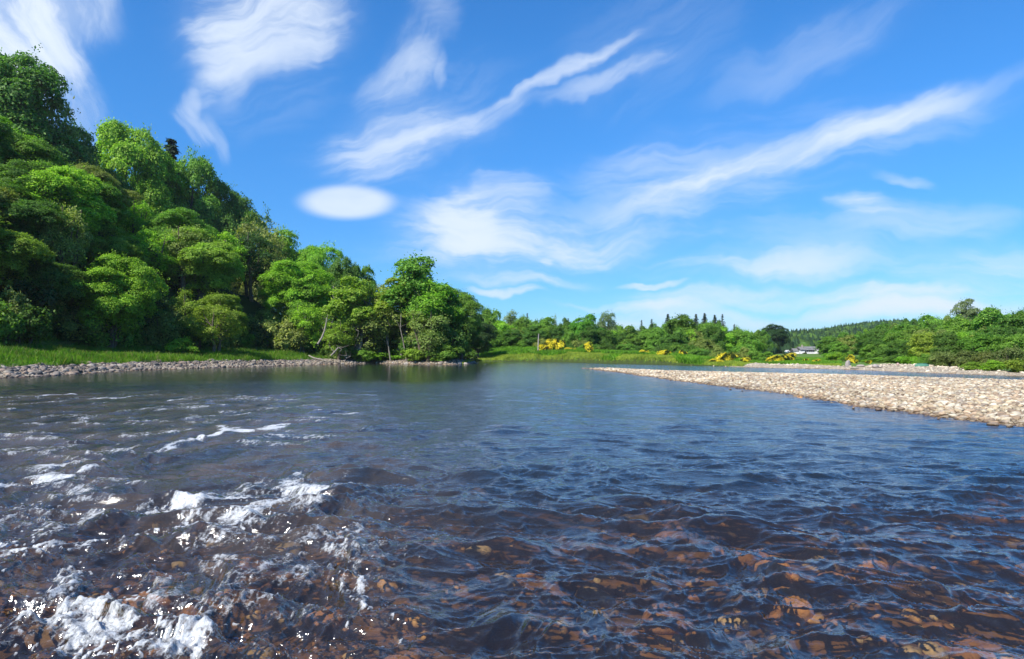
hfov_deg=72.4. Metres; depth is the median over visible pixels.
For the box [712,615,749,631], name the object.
submerged stone
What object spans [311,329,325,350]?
bush
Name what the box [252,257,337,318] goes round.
broadleaf tree
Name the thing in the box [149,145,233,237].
broadleaf tree
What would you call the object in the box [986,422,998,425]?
river stone
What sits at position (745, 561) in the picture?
submerged stone
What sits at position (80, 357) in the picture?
bank grass
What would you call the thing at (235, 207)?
broadleaf tree
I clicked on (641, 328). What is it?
broadleaf tree
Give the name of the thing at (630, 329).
broadleaf tree
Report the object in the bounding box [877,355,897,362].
bush
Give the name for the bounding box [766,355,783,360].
gorse bush
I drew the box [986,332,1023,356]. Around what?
broadleaf tree
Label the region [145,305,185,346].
bush
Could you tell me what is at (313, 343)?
bush
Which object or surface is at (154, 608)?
submerged stone
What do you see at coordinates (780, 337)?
broadleaf tree
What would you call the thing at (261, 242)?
broadleaf tree
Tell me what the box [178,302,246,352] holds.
broadleaf tree
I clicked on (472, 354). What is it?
bush
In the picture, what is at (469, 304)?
broadleaf tree
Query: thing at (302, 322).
broadleaf tree
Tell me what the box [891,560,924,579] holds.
submerged stone
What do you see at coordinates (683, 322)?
broadleaf tree
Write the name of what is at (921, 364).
rowing boat
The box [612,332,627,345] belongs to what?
broadleaf tree
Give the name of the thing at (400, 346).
bush
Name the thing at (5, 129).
broadleaf tree
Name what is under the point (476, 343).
broadleaf tree
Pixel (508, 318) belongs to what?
broadleaf tree
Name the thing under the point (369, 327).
broadleaf tree
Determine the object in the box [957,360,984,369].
bush
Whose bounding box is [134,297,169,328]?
bush
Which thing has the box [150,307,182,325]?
bush
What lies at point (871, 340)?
broadleaf tree
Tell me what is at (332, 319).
bare tree
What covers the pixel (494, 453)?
river water
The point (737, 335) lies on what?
broadleaf tree
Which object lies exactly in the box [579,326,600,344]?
broadleaf tree
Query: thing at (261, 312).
broadleaf tree
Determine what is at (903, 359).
bush
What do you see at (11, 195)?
broadleaf tree
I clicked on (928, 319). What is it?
broadleaf tree
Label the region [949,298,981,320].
broadleaf tree
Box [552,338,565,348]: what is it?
gorse bush
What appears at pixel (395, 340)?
bush
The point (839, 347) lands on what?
broadleaf tree
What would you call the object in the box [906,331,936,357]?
broadleaf tree
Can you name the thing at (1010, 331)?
broadleaf tree
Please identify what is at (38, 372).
shore stone
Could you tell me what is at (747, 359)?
gorse bush
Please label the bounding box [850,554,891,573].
submerged stone
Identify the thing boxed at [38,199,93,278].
broadleaf tree
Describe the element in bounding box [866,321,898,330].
broadleaf tree
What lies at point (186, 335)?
bush
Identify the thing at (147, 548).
submerged stone
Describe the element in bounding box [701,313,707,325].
conifer tree
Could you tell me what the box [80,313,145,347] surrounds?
bush
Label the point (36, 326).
bush
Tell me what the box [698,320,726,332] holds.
broadleaf tree
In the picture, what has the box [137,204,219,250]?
broadleaf tree
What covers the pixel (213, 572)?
submerged stone
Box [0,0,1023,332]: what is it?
sky
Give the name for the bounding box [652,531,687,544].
submerged stone
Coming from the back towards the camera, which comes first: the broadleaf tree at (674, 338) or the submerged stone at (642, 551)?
the broadleaf tree at (674, 338)
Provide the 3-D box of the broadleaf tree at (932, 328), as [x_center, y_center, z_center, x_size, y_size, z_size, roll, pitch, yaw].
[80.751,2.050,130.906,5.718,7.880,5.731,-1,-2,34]
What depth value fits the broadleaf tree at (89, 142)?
162.63 m
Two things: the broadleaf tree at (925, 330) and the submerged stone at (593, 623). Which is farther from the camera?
the broadleaf tree at (925, 330)
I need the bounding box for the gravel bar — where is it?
[585,367,1023,427]
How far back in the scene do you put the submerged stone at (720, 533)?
9.21 m
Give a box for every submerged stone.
[8,577,68,608]
[24,616,81,648]
[62,546,124,568]
[113,596,160,623]
[128,539,169,552]
[138,585,189,608]
[181,600,209,616]
[195,558,236,578]
[236,645,277,658]
[239,548,284,571]
[275,546,304,560]
[304,606,345,633]
[339,545,359,557]
[385,650,421,658]
[431,603,455,617]
[464,545,492,559]
[489,572,520,592]
[572,585,616,613]
[576,609,616,635]
[583,533,602,540]
[583,556,621,573]
[634,544,666,558]
[639,573,677,595]
[641,602,696,634]
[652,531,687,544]
[685,628,748,658]
[705,527,738,542]
[712,546,757,567]
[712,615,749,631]
[752,555,793,583]
[765,586,813,620]
[780,613,806,627]
[793,552,844,564]
[801,548,840,571]
[814,571,853,594]
[826,531,872,552]
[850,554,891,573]
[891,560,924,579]
[894,546,932,564]
[918,621,961,639]
[951,639,1005,658]
[994,652,1015,658]
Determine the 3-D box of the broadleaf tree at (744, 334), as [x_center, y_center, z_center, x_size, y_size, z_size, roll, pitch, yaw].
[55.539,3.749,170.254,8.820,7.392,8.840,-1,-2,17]
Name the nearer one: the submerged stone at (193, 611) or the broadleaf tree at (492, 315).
the submerged stone at (193, 611)
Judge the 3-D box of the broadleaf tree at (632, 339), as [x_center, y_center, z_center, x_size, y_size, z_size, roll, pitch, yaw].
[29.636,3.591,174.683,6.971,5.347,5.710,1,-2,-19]
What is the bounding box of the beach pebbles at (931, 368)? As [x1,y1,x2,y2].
[713,362,1023,374]
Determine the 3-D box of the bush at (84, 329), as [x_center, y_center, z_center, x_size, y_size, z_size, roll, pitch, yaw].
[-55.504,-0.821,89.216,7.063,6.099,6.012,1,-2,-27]
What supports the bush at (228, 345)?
on the ground at (992, 626)
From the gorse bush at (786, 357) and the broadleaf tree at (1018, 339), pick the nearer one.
the broadleaf tree at (1018, 339)
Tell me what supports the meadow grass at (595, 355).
on the ground at (992, 626)
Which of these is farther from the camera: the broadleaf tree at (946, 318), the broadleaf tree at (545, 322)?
the broadleaf tree at (545, 322)
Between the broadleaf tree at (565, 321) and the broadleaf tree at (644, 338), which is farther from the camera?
the broadleaf tree at (565, 321)
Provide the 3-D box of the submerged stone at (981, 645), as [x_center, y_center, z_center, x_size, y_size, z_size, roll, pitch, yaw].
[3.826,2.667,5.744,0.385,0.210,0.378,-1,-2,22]
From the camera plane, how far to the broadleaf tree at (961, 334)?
101.00 m
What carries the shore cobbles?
on the ground at (992, 626)
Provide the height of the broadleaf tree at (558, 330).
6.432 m
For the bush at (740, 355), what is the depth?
116.33 m
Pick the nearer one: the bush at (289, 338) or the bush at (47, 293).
the bush at (47, 293)
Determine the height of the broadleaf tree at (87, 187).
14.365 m
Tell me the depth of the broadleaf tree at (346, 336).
114.50 m
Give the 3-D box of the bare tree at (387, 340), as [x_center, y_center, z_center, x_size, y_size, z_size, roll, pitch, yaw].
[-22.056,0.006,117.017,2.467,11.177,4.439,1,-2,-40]
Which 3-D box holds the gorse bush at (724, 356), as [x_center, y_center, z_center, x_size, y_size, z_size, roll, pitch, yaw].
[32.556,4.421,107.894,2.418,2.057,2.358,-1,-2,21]
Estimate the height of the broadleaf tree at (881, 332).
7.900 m
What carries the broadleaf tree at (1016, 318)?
on the ground at (992, 626)
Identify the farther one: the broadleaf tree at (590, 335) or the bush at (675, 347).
the broadleaf tree at (590, 335)
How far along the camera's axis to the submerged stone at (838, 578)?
7.37 m
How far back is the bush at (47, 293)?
81.99 m
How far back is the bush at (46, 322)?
83.49 m
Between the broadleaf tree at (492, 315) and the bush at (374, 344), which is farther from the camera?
the broadleaf tree at (492, 315)
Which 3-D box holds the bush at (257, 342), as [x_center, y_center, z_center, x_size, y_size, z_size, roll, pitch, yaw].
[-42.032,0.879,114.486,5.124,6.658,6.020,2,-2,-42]
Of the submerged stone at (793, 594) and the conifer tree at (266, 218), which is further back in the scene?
the conifer tree at (266, 218)
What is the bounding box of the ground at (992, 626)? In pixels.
[0,230,1023,658]
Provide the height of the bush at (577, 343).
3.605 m
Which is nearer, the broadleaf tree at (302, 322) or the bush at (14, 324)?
the bush at (14, 324)
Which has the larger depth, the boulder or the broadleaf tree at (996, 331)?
the broadleaf tree at (996, 331)
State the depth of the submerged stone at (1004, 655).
5.55 m
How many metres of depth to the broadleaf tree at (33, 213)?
87.58 m
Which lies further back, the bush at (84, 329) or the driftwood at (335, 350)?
the driftwood at (335, 350)
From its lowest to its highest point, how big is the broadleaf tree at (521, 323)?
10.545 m
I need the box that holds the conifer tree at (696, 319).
[693,314,699,324]
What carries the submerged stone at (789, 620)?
on the ground at (992, 626)
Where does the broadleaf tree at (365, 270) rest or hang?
on the ground at (992, 626)
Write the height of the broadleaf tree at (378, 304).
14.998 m
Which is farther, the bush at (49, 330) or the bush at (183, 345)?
the bush at (183, 345)
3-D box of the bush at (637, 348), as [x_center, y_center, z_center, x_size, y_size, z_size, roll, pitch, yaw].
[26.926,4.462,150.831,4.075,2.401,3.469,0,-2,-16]
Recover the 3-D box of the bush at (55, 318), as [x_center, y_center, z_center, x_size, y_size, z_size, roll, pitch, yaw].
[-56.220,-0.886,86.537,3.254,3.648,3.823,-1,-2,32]
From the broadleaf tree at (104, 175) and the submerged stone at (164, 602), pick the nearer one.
the submerged stone at (164, 602)
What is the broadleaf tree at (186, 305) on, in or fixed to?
on the ground at (992, 626)
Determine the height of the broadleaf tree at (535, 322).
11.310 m
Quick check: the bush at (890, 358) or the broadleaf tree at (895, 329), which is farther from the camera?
the broadleaf tree at (895, 329)
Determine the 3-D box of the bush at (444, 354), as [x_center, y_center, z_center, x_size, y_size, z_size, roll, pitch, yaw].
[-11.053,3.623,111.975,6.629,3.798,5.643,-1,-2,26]
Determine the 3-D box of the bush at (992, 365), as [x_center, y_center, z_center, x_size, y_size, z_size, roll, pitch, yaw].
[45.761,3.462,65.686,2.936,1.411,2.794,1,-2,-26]
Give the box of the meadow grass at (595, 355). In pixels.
[462,349,841,365]
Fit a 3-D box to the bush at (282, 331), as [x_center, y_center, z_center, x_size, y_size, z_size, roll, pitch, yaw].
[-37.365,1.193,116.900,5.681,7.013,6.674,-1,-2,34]
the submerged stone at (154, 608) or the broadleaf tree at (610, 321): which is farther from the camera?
the broadleaf tree at (610, 321)
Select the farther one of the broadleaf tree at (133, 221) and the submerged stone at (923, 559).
the broadleaf tree at (133, 221)
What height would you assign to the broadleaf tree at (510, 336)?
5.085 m
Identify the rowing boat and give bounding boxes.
[915,363,928,365]
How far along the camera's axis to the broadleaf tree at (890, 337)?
122.84 m
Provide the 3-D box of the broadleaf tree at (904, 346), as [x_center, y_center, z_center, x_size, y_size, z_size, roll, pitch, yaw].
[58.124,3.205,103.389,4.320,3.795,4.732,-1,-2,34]
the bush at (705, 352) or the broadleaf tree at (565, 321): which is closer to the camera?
the bush at (705, 352)
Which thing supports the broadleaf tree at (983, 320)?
on the ground at (992, 626)
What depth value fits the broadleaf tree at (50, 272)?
84.78 m
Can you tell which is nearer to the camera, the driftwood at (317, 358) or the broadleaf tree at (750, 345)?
the driftwood at (317, 358)
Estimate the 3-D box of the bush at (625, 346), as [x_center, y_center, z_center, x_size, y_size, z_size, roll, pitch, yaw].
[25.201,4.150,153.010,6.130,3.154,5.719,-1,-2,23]
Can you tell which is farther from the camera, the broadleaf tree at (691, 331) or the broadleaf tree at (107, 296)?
the broadleaf tree at (691, 331)
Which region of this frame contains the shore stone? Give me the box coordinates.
[32,371,42,374]
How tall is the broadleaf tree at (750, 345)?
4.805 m
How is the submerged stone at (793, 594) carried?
on the ground at (992, 626)
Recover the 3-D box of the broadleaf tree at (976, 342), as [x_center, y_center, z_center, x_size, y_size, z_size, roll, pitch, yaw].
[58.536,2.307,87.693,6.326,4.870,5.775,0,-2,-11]
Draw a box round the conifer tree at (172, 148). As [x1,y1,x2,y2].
[160,138,189,202]
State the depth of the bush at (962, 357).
77.56 m
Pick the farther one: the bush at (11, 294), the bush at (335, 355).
the bush at (335, 355)
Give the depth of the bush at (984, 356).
73.73 m
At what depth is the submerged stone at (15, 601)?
7.03 m
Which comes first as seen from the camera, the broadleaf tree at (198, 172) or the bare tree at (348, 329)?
the bare tree at (348, 329)
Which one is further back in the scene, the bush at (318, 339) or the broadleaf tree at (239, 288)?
the broadleaf tree at (239, 288)
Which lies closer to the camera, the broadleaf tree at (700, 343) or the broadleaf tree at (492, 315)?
the broadleaf tree at (700, 343)
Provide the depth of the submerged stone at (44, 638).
6.01 m
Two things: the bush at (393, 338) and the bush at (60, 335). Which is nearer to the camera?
the bush at (60, 335)
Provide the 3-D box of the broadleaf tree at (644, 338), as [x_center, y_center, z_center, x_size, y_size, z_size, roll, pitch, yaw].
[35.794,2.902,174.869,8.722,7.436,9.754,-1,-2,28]
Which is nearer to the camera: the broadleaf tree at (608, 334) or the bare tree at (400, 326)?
the bare tree at (400, 326)
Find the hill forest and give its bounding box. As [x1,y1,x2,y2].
[761,318,909,354]
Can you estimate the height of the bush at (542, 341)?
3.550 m
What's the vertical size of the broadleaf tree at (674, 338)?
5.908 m
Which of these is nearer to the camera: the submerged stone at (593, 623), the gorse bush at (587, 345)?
the submerged stone at (593, 623)
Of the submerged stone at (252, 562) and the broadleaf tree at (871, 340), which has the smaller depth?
the submerged stone at (252, 562)
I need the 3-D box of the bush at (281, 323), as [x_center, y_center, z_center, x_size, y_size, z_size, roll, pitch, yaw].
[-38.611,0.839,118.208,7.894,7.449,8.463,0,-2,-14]
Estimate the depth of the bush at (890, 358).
95.37 m
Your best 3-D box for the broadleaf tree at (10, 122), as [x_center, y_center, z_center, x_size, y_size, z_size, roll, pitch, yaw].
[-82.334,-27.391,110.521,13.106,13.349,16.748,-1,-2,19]
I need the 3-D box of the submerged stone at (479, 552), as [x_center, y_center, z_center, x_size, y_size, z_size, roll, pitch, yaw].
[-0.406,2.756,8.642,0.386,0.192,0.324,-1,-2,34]
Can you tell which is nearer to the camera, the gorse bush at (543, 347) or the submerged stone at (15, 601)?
the submerged stone at (15, 601)
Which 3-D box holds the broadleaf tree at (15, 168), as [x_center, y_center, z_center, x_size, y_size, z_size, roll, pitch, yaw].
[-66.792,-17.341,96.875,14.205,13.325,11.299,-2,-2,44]
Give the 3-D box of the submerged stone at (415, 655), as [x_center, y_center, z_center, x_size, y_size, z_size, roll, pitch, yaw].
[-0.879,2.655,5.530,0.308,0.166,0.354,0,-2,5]
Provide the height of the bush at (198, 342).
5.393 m
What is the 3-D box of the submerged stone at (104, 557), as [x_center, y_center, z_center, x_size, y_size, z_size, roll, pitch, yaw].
[-5.043,2.736,8.402,0.498,0.268,0.572,-1,-2,34]
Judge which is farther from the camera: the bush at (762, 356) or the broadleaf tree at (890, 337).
the broadleaf tree at (890, 337)
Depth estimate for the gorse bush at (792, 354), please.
113.55 m
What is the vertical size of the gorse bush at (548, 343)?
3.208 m
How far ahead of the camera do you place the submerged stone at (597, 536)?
9.35 m
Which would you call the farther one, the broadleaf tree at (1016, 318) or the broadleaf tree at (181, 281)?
the broadleaf tree at (181, 281)
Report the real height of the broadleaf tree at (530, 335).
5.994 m
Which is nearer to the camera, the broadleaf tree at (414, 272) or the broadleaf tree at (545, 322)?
the broadleaf tree at (414, 272)
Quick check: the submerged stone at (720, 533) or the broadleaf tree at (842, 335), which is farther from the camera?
the broadleaf tree at (842, 335)
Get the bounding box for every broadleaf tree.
[0,43,91,169]
[0,115,48,154]
[0,117,22,163]
[0,121,28,163]
[0,157,75,212]
[0,159,117,258]
[0,181,72,250]
[0,184,23,226]
[0,211,57,291]
[1,257,94,306]
[3,130,68,166]
[4,86,100,171]
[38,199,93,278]
[49,118,136,217]
[56,250,170,347]
[62,174,130,231]
[70,159,144,223]
[76,225,149,270]
[94,111,188,241]
[111,200,157,241]
[127,225,181,282]
[127,273,168,307]
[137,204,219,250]
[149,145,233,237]
[154,224,214,301]
[159,225,244,304]
[169,288,205,325]
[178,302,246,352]
[188,175,269,291]
[193,292,250,337]
[214,229,249,294]
[228,213,289,314]
[230,228,277,301]
[240,224,321,316]
[242,313,256,333]
[249,308,279,322]
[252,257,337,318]
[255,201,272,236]
[280,301,327,331]
[288,241,343,320]
[288,302,329,353]
[316,319,357,359]
[321,273,376,359]
[323,254,361,323]
[343,281,408,359]
[346,264,378,319]
[366,277,413,354]
[380,250,442,348]
[404,305,451,361]
[410,278,469,358]
[441,288,486,358]
[449,322,484,359]
[470,314,496,357]
[479,306,501,328]
[493,320,517,331]
[493,329,504,336]
[500,328,521,345]
[503,309,518,323]
[511,316,532,332]
[521,325,548,344]
[528,316,555,328]
[532,318,543,324]
[537,324,558,342]
[545,325,565,339]
[558,318,570,327]
[559,329,579,343]
[562,325,570,331]
[568,313,604,339]
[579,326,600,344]
[595,328,616,346]
[596,310,617,331]
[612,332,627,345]
[618,324,639,337]
[619,333,643,347]
[637,325,646,332]
[637,327,666,348]
[647,327,668,348]
[658,331,689,346]
[663,313,701,337]
[673,327,688,348]
[683,328,700,341]
[687,329,705,340]
[688,336,719,350]
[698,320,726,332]
[702,324,727,350]
[710,326,735,351]
[730,330,757,342]
[730,331,742,345]
[730,337,764,352]
[751,333,767,351]
[754,329,766,351]
[757,329,774,352]
[761,324,790,347]
[815,335,837,354]
[827,332,859,354]
[828,342,853,354]
[836,335,859,354]
[855,331,884,349]
[857,344,877,357]
[859,337,884,354]
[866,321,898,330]
[869,328,887,335]
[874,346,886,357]
[877,331,905,349]
[881,339,907,356]
[884,322,911,335]
[888,338,911,356]
[900,324,924,340]
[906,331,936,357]
[910,318,920,325]
[916,313,941,331]
[916,327,933,332]
[929,320,947,331]
[929,331,964,354]
[932,328,965,350]
[934,311,972,355]
[943,314,953,323]
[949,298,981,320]
[956,331,1004,354]
[957,331,970,339]
[965,305,1022,335]
[974,324,1010,358]
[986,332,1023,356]
[996,310,1023,333]
[1006,325,1023,334]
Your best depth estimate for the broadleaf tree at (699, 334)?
177.30 m
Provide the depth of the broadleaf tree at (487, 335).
146.21 m
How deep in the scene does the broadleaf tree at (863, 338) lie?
149.72 m
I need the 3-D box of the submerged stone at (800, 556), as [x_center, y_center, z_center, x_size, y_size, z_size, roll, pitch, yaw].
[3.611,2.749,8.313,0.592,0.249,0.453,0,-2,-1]
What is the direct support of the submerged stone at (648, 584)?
on the ground at (992, 626)
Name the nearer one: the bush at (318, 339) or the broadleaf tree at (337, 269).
the bush at (318, 339)
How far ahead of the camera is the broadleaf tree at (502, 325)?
176.50 m
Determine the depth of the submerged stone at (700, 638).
5.69 m
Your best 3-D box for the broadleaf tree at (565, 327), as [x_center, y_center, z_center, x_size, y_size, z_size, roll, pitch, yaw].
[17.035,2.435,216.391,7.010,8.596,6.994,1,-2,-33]
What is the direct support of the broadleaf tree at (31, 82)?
on the ground at (992, 626)
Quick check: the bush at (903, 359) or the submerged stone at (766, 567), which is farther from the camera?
the bush at (903, 359)
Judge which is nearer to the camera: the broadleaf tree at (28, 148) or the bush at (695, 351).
the broadleaf tree at (28, 148)
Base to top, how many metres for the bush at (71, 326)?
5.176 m
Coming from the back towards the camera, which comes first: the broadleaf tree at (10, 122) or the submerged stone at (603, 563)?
the broadleaf tree at (10, 122)
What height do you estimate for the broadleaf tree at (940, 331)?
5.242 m
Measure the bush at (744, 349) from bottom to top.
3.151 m
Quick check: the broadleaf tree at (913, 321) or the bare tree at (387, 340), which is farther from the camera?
the broadleaf tree at (913, 321)
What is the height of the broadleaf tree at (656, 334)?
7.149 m
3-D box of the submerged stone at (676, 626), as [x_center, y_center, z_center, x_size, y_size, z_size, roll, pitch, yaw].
[1.436,2.680,6.472,0.538,0.266,0.447,-1,-2,38]
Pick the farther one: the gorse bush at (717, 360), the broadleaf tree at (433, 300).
the broadleaf tree at (433, 300)
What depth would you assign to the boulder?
83.70 m
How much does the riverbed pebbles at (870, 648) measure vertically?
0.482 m
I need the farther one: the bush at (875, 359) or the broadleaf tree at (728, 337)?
the broadleaf tree at (728, 337)
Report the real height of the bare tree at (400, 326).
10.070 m
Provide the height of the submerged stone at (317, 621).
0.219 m
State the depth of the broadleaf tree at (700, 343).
138.97 m
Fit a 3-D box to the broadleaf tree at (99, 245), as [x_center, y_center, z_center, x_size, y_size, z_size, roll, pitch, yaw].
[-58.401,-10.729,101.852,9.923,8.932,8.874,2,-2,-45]
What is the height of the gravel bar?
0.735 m
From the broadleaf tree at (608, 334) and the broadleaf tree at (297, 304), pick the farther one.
the broadleaf tree at (608, 334)
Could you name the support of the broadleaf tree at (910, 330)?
on the ground at (992, 626)
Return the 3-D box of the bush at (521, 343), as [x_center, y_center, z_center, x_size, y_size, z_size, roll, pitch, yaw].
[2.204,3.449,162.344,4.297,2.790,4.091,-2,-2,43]
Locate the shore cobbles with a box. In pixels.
[0,358,475,377]
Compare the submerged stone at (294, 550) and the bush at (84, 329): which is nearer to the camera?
the submerged stone at (294, 550)
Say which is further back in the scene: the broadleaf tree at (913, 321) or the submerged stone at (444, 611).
the broadleaf tree at (913, 321)
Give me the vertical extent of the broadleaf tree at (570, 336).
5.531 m
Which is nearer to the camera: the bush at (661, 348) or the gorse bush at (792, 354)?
the gorse bush at (792, 354)
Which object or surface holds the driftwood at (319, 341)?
on the ground at (992, 626)
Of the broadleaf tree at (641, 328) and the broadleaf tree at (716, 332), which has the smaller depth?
the broadleaf tree at (716, 332)
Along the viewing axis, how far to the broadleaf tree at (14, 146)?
104.12 m
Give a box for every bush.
[0,285,35,339]
[0,298,26,343]
[3,270,59,317]
[10,294,59,345]
[23,293,65,318]
[24,317,52,337]
[42,317,52,331]
[50,313,68,332]
[52,307,84,337]
[52,312,81,341]
[69,303,106,340]
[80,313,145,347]
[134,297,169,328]
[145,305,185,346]
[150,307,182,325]
[162,295,194,332]
[163,336,198,353]
[167,320,198,341]
[182,321,215,348]
[210,321,241,348]
[238,334,256,347]
[244,312,287,348]
[246,319,272,346]
[261,314,280,347]
[268,312,297,347]
[269,316,299,347]
[271,315,309,351]
[293,341,314,353]
[305,331,320,352]
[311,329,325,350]
[312,339,328,356]
[323,333,354,358]
[348,348,376,361]
[363,331,384,357]
[368,349,402,360]
[383,327,397,346]
[393,326,423,348]
[396,328,413,357]
[401,347,426,361]
[411,324,472,357]
[423,343,464,360]
[463,350,478,360]
[489,336,508,346]
[513,339,526,346]
[532,337,546,346]
[538,344,550,349]
[544,339,554,349]
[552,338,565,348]
[571,338,586,346]
[583,342,593,348]
[599,343,617,349]
[615,341,636,349]
[633,345,642,350]
[639,346,654,351]
[653,344,671,351]
[656,350,671,354]
[667,343,685,350]
[683,344,701,353]
[685,347,711,355]
[697,350,711,355]
[709,346,723,356]
[709,358,723,361]
[715,352,730,359]
[728,352,739,359]
[733,351,744,357]
[739,347,749,357]
[740,348,760,359]
[740,357,750,361]
[752,351,774,360]
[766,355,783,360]
[781,353,794,359]
[787,352,796,358]
[821,351,837,359]
[825,352,847,359]
[846,355,855,362]
[868,357,882,362]
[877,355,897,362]
[887,354,901,362]
[894,354,919,363]
[918,353,928,363]
[926,347,956,366]
[947,346,979,366]
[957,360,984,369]
[969,349,1004,362]
[979,359,1008,370]
[991,342,1023,362]
[1003,358,1023,372]
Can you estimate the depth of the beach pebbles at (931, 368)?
77.86 m
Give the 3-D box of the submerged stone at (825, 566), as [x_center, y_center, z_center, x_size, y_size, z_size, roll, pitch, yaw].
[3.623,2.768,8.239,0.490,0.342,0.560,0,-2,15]
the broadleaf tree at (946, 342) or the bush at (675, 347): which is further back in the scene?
the bush at (675, 347)
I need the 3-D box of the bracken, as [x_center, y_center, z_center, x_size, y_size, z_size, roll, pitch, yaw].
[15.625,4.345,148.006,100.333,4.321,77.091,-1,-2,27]
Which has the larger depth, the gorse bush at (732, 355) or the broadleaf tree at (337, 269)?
the broadleaf tree at (337, 269)
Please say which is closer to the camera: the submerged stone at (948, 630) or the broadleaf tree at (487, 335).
the submerged stone at (948, 630)
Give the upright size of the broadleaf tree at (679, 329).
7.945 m
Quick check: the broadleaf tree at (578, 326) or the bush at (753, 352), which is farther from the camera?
the broadleaf tree at (578, 326)
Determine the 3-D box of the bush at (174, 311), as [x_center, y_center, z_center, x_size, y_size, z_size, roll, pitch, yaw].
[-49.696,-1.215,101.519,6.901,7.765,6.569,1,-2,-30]
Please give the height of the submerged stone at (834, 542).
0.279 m
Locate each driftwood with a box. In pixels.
[308,355,327,361]
[317,314,327,344]
[328,344,348,355]
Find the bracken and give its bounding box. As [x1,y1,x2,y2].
[465,345,841,364]
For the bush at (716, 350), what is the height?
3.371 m
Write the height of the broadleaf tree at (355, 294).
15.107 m
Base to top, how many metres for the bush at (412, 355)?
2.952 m
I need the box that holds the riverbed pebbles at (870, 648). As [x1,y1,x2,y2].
[0,396,1023,658]
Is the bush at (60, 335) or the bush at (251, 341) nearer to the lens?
the bush at (60, 335)
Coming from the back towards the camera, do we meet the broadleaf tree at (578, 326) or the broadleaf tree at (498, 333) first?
the broadleaf tree at (578, 326)
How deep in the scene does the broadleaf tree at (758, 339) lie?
201.35 m
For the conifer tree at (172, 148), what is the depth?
199.00 m
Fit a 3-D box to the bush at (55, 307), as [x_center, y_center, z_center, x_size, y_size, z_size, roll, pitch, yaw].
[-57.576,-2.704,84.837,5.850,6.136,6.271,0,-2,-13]
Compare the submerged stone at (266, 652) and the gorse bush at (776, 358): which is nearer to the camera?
the submerged stone at (266, 652)
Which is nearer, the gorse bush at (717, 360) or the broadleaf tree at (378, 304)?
the gorse bush at (717, 360)
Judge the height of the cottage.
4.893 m
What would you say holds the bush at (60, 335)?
on the ground at (992, 626)
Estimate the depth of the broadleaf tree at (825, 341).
189.29 m
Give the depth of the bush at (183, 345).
94.40 m
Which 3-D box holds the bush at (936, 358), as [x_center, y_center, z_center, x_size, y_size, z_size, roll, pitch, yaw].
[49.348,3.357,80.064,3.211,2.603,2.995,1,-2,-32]
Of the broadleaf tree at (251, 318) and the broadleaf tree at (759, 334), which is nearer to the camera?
the broadleaf tree at (251, 318)
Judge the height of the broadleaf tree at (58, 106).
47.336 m
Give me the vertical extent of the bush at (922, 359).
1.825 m
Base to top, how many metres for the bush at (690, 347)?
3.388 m
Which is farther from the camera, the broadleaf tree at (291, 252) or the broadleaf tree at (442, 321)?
the broadleaf tree at (291, 252)
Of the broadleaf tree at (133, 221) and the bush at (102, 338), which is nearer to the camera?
the bush at (102, 338)
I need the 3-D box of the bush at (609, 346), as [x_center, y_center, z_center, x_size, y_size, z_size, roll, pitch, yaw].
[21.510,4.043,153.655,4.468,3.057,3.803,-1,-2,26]
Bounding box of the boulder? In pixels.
[845,360,850,366]
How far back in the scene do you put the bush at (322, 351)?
115.66 m
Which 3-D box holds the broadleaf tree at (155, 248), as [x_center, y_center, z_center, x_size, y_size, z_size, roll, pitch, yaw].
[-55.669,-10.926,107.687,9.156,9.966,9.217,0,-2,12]
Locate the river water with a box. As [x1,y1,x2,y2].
[0,361,1023,658]
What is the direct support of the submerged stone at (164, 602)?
on the ground at (992, 626)
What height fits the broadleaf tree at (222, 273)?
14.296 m
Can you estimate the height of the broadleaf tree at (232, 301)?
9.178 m
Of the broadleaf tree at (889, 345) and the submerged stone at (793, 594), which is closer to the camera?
the submerged stone at (793, 594)
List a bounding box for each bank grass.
[0,321,408,366]
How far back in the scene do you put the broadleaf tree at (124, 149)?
177.42 m
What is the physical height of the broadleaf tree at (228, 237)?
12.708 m
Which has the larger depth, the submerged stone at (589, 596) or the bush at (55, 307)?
the bush at (55, 307)
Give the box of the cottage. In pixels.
[790,345,817,353]
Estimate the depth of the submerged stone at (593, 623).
6.35 m
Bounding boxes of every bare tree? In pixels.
[326,325,361,351]
[328,286,336,358]
[381,299,390,361]
[395,307,406,361]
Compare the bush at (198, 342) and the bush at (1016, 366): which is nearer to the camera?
the bush at (1016, 366)
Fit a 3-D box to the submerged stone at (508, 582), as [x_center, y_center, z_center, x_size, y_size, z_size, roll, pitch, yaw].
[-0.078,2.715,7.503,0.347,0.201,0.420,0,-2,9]
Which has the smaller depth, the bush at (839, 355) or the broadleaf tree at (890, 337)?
the bush at (839, 355)
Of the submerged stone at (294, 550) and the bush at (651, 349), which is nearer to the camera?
the submerged stone at (294, 550)
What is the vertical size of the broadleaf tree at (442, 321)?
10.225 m
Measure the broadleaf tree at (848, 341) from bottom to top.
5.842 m
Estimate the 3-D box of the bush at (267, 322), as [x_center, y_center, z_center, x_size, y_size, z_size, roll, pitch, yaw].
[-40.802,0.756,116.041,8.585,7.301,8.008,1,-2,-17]

